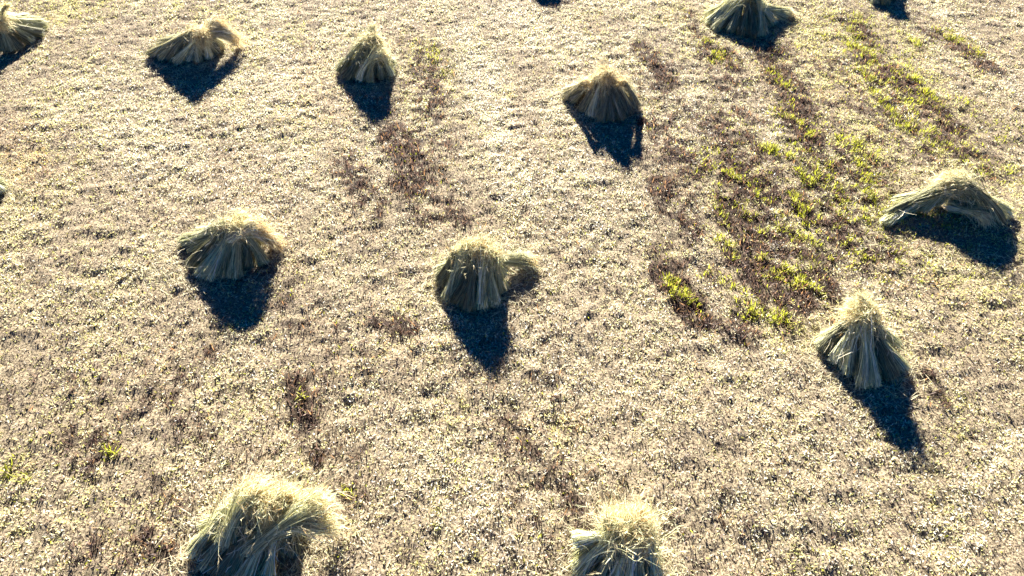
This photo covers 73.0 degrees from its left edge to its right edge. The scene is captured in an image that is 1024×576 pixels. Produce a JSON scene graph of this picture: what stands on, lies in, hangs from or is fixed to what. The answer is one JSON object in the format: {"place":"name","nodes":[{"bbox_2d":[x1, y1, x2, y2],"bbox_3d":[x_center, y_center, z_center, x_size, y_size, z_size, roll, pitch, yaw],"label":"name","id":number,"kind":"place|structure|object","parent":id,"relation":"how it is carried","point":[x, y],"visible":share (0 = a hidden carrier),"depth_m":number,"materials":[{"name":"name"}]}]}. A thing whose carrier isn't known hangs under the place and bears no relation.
{"place":"outdoors","nodes":[
{"label":"outdoors","id":0,"kind":"place"},
{"bbox_2d":[0,0,1023,575],"bbox_3d":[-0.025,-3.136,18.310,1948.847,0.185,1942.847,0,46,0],"label":"ground","id":1,"kind":"structure","parent":0,"point":[622,424],"depth_m":14.86,"materials":[{"name":"beige plant"}]},
{"bbox_2d":[0,177,9,194],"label":"stook","id":2,"kind":"object","parent":1,"relation":"on","point":[3,184],"visible":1,"depth_m":17.58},
{"bbox_2d":[0,0,50,52],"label":"stook","id":3,"kind":"object","parent":1,"relation":"on","point":[21,27],"visible":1,"depth_m":22.85,"materials":[{"name":"beige plant"}]},
{"bbox_2d":[144,0,252,64],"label":"stook","id":4,"kind":"object","parent":1,"relation":"on","point":[197,44],"visible":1,"depth_m":22.15,"materials":[{"name":"beige plant"}]},
{"bbox_2d":[175,196,301,282],"bbox_3d":[-6.267,-1.427,15.719,2.778,1.350,2.211,-24,51,-22],"label":"stook","id":5,"kind":"object","parent":1,"relation":"on","point":[221,247],"visible":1,"depth_m":15.53,"materials":[{"name":"beige plant"}]},
{"bbox_2d":[183,443,364,575],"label":"stook","id":6,"kind":"object","parent":1,"relation":"on","point":[284,516],"visible":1,"depth_m":10.74,"materials":[{"name":"beige plant"}]},
{"bbox_2d":[333,13,406,84],"bbox_3d":[-4.367,-7.556,21.332,2.475,1.790,2.082,0,46,0],"label":"stook","id":7,"kind":"object","parent":1,"relation":"on","point":[369,52],"visible":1,"depth_m":21.33,"materials":[{"name":"beige plant"}]},
{"bbox_2d":[431,207,527,313],"bbox_3d":[-0.713,-0.725,14.722,2.173,1.808,2.006,0,46,0],"label":"stook","id":8,"kind":"object","parent":1,"relation":"on","point":[480,284],"visible":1,"depth_m":14.82,"materials":[{"name":"beige plant"}]},
{"bbox_2d":[0,0,1023,575],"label":"stubble","id":9,"kind":"object","parent":1,"relation":"on","point":[594,10],"visible":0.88,"depth_m":15.95,"materials":[{"name":"beige plant"}]},
{"bbox_2d":[0,0,1023,575],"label":"green weeds","id":10,"kind":"object","parent":1,"relation":"on","point":[818,176],"visible":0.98,"depth_m":18.03,"materials":[{"name":"green plant"}]},
{"bbox_2d":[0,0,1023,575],"bbox_3d":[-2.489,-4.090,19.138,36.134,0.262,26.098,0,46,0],"label":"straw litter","id":11,"kind":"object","parent":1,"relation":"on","point":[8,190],"visible":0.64,"depth_m":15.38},
{"bbox_2d":[1,0,1023,575],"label":"dry weeds","id":12,"kind":"object","parent":1,"relation":"on","point":[681,216],"visible":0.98,"depth_m":17.67,"materials":[{"name":"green plant"}]},
{"bbox_2d":[501,230,555,286],"bbox_3d":[0.195,-0.753,15.520,1.720,0.696,1.382,0,46,0],"label":"fallen sheaf","id":13,"kind":"object","parent":1,"relation":"on","point":[522,260],"visible":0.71,"depth_m":15.53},
{"bbox_2d":[560,54,641,123],"bbox_3d":[2.625,-5.939,19.976,2.377,1.493,2.345,0,46,0],"label":"stook","id":14,"kind":"object","parent":1,"relation":"on","point":[610,95],"visible":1,"depth_m":19.80,"materials":[{"name":"beige plant"}]},
{"bbox_2d":[567,466,694,575],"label":"stook","id":15,"kind":"object","parent":1,"relation":"on","point":[622,541],"visible":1,"depth_m":10.52,"materials":[{"name":"beige plant"}]},
{"bbox_2d":[702,0,809,39],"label":"stook","id":16,"kind":"object","parent":1,"relation":"on","point":[725,15],"visible":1,"depth_m":23.74,"materials":[{"name":"beige plant"}]},
{"bbox_2d":[811,282,909,390],"bbox_3d":[7.045,0.784,13.520,1.738,1.442,1.926,-23,50,-20],"label":"stook","id":17,"kind":"object","parent":1,"relation":"on","point":[878,360],"visible":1,"depth_m":13.52,"materials":[{"name":"beige plant"}]},
{"bbox_2d":[870,0,896,6],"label":"stook","id":18,"kind":"object","parent":1,"relation":"on","point":[884,3],"visible":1,"depth_m":25.17,"materials":[{"name":"beige plant"}]},
{"bbox_2d":[879,159,1016,235],"bbox_3d":[10.585,-2.204,16.438,2.967,1.395,2.500,-31,54,-27],"label":"stook","id":19,"kind":"object","parent":1,"relation":"on","point":[960,192],"visible":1,"depth_m":16.73,"materials":[{"name":"beige plant"}]}
]}

